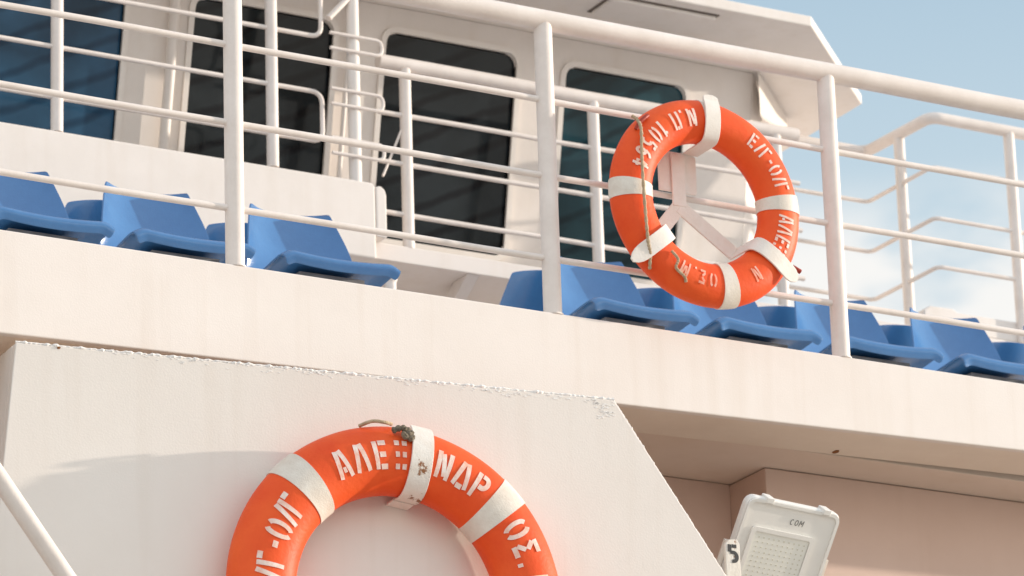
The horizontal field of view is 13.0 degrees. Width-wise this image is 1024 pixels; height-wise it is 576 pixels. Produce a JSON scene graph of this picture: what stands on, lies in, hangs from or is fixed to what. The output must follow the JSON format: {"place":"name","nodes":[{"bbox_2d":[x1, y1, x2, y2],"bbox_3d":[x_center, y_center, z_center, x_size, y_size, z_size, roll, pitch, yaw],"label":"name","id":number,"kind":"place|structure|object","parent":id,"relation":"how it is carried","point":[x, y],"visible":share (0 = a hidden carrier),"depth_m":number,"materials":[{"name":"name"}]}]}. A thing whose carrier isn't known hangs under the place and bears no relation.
{"place":"outdoors","nodes":[
{"label":"outdoors","id":0,"kind":"place"},
{"bbox_2d":[728,0,1023,324],"label":"sky","id":1,"kind":"structure","parent":0,"point":[975,45],"materials":[{"name":"blue"}]},
{"label":"sea water","id":2,"kind":"structure","parent":0,"visible":0},
{"bbox_2d":[0,230,1023,575],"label":"ship upper deck","id":3,"kind":"structure","parent":2,"relation":"in","point":[902,470],"depth_m":14.22,"materials":[{"name":"white paint"}]},
{"bbox_2d":[0,171,114,243],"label":"plastic chair","id":4,"kind":"object","parent":3,"relation":"on","point":[32,207],"visible":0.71,"depth_m":14.48,"materials":[{"name":"plastic"}]},
{"bbox_2d":[65,200,102,243],"bbox_3d":[-1.435,0.134,15.162,0.440,0.758,0.465,9,-22,-28],"label":"plastic chair","id":5,"kind":"object","parent":3,"relation":"on","point":[90,210],"visible":0.1,"depth_m":15.07,"materials":[{"name":"plastic"}]},
{"bbox_2d":[99,181,255,262],"bbox_3d":[-1.132,-0.030,14.713,0.440,0.758,0.465,8,-21,-27],"label":"plastic chair","id":6,"kind":"object","parent":3,"relation":"on","point":[158,227],"visible":0.61,"depth_m":14.87,"materials":[{"name":"plastic"}]},
{"bbox_2d":[206,223,247,261],"bbox_3d":[-0.980,0.206,15.416,0.440,0.758,0.465,9,-22,-29],"label":"plastic chair","id":7,"kind":"object","parent":3,"relation":"on","point":[215,231],"visible":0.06,"depth_m":15.32,"materials":[{"name":"plastic"}]},
{"bbox_2d":[245,203,400,286],"bbox_3d":[-0.666,0.038,14.956,0.440,0.758,0.465,8,-21,-27],"label":"plastic chair","id":8,"kind":"object","parent":3,"relation":"on","point":[292,247],"visible":0.66,"depth_m":15.06,"materials":[{"name":"plastic"}]},
{"bbox_2d":[0,341,725,575],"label":"bulwark panel","id":9,"kind":"object","parent":3,"relation":"attached to","point":[113,462],"visible":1,"depth_m":13.19,"materials":[{"name":"paint"}]},
{"bbox_2d":[0,463,75,575],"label":"stay pipe","id":10,"kind":"object","parent":9,"relation":"attached to","point":[34,530],"visible":1,"depth_m":12.53,"materials":[{"name":"metal"}]},
{"bbox_2d":[386,425,433,509],"bbox_3d":[-0.298,0.526,13.253,0.097,0.234,0.178,6,-21,-23],"label":"strap","id":11,"kind":"object","parent":9,"relation":"attached to","point":[413,493],"visible":1,"depth_m":13.18,"materials":[{"name":"paint"}]},
{"bbox_2d":[226,419,557,575],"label":"lifebuoy","id":12,"kind":"object","parent":11,"relation":"hanging from","point":[298,497],"visible":0.99,"depth_m":13.14,"materials":[{"name":"orange plastic"}]},
{"bbox_2d":[716,493,838,575],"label":"floodlight","id":13,"kind":"object","parent":9,"relation":"attached to","point":[774,536],"visible":0.98,"depth_m":14.01,"materials":[{"name":"paint"}]},
{"bbox_2d":[724,539,740,575],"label":"number plate","id":14,"kind":"object","parent":13,"relation":"attached to","point":[732,557],"visible":1,"depth_m":13.71,"materials":[{"name":"white plastic"}]},
{"bbox_2d":[385,278,397,288],"bbox_3d":[-0.419,0.300,15.733,0.052,0.753,0.052,9,-22,-28],"label":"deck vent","id":15,"kind":"object","parent":3,"relation":"on","point":[391,283],"visible":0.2,"depth_m":15.82,"materials":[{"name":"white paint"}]},
{"bbox_2d":[0,0,1023,357],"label":"deck railing","id":16,"kind":"object","parent":3,"relation":"on","point":[546,24],"visible":0.9,"depth_m":14.27,"materials":[{"name":"metal"}]},
{"bbox_2d":[631,95,797,281],"bbox_3d":[0.605,-0.313,14.346,0.623,0.616,0.158,9,-22,-28],"label":"lifebuoy bracket","id":17,"kind":"object","parent":16,"relation":"attached to","point":[677,175],"visible":0.95,"depth_m":14.37,"materials":[{"name":"metal"}]},
{"bbox_2d":[608,100,801,309],"bbox_3d":[0.620,-0.272,14.308,0.704,0.702,0.127,9,-22,-28],"label":"lifebuoy","id":18,"kind":"object","parent":17,"relation":"hanging from","point":[649,139],"visible":1,"depth_m":14.25,"materials":[{"name":"orange plastic"}]},
{"bbox_2d":[499,270,542,310],"bbox_3d":[0.067,0.367,15.983,0.440,0.758,0.465,8,-21,-27],"label":"plastic chair","id":19,"kind":"object","parent":3,"relation":"on","point":[523,289],"visible":0.06,"depth_m":15.89,"materials":[{"name":"plastic"}]},
{"bbox_2d":[560,262,699,331],"bbox_3d":[0.350,0.194,15.505,0.440,0.758,0.465,9,-22,-29],"label":"plastic chair","id":20,"kind":"object","parent":3,"relation":"on","point":[602,295],"visible":0.62,"depth_m":15.62,"materials":[{"name":"plastic"}]},
{"bbox_2d":[637,288,672,309],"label":"plastic chair","id":21,"kind":"object","parent":3,"relation":"on","point":[661,298],"visible":0.06,"depth_m":16.11,"materials":[{"name":"plastic"}]},
{"bbox_2d":[351,242,1023,343],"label":"raised platform","id":22,"kind":"structure","parent":3,"relation":"on","point":[453,276],"depth_m":16.61,"materials":[{"name":"white paint"}]},
{"bbox_2d":[0,122,386,261],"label":"parapet","id":23,"kind":"structure","parent":22,"relation":"attached to","point":[82,158],"depth_m":16.02,"materials":[{"name":"paint"}]},
{"bbox_2d":[0,0,385,180],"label":"parapet railing","id":24,"kind":"object","parent":23,"relation":"on","point":[271,83],"visible":0.85,"depth_m":16.34,"materials":[{"name":"metal"}]},
{"bbox_2d":[0,0,861,285],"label":"ship cabin","id":25,"kind":"object","parent":22,"relation":"on","point":[436,37],"visible":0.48,"depth_m":17.25,"materials":[{"name":"metal"}]},
{"bbox_2d":[0,0,131,141],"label":"window","id":26,"kind":"structure","parent":25,"relation":"in","point":[25,64],"depth_m":16.52,"materials":[{"name":"glass"}]},
{"bbox_2d":[177,0,338,175],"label":"window","id":27,"kind":"structure","parent":25,"relation":"in","point":[201,94],"depth_m":16.90,"materials":[{"name":"glass"}]},
{"bbox_2d":[370,27,521,260],"bbox_3d":[-0.267,-0.545,17.252,0.618,0.827,0.224,9,-22,-28],"label":"window","id":28,"kind":"structure","parent":25,"relation":"in","point":[438,195],"depth_m":17.27,"materials":[{"name":"glass"}]},
{"bbox_2d":[556,61,690,285],"bbox_3d":[0.414,-0.436,17.620,0.594,0.822,0.223,9,-22,-28],"label":"window","id":29,"kind":"structure","parent":25,"relation":"in","point":[572,125],"depth_m":17.58,"materials":[{"name":"glass"}]},
{"bbox_2d":[375,54,805,305],"bbox_3d":[0.318,-0.391,16.996,1.850,0.757,0.056,9,-22,-28],"label":"platform railing","id":30,"kind":"object","parent":22,"relation":"on","point":[408,165],"visible":0.67,"depth_m":16.88,"materials":[{"name":"metal"}]},
{"bbox_2d":[775,112,1023,342],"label":"railing","id":31,"kind":"object","parent":22,"relation":"on","point":[897,136],"visible":0.79,"depth_m":17.93,"materials":[{"name":"metal"}]},
{"bbox_2d":[918,306,1017,341],"bbox_3d":[2.914,0.317,18.305,3.000,0.099,0.050,9,-22,-28],"label":"bulwark","id":32,"kind":"object","parent":22,"relation":"on","point":[941,312],"visible":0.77,"depth_m":17.71,"materials":[{"name":"paint"}]},
{"bbox_2d":[672,295,822,349],"bbox_3d":[0.790,0.263,15.746,0.440,0.758,0.465,9,-22,-28],"label":"plastic chair","id":33,"kind":"object","parent":3,"relation":"on","point":[746,323],"visible":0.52,"depth_m":15.66,"materials":[{"name":"plastic"}]},
{"bbox_2d":[758,306,795,328],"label":"plastic chair","id":34,"kind":"object","parent":3,"relation":"on","point":[780,316],"visible":0.12,"depth_m":16.35,"materials":[{"name":"plastic"}]},
{"bbox_2d":[794,290,943,368],"bbox_3d":[1.240,0.331,15.989,0.440,0.758,0.465,8,-21,-27],"label":"plastic chair","id":35,"kind":"object","parent":3,"relation":"on","point":[868,341],"visible":0.53,"depth_m":16.10,"materials":[{"name":"plastic"}]},
{"bbox_2d":[880,325,912,346],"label":"plastic chair","id":36,"kind":"object","parent":3,"relation":"on","point":[900,335],"visible":0.1,"depth_m":16.60,"materials":[{"name":"plastic"}]},
{"bbox_2d":[910,307,1023,383],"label":"plastic chair","id":37,"kind":"object","parent":3,"relation":"on","point":[969,351],"visible":0.61,"depth_m":16.41,"materials":[{"name":"plastic"}]},
{"bbox_2d":[992,342,1023,363],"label":"plastic chair","id":38,"kind":"object","parent":3,"relation":"on","point":[1012,352],"visible":0.13,"depth_m":16.84,"materials":[{"name":"plastic"}]}
]}

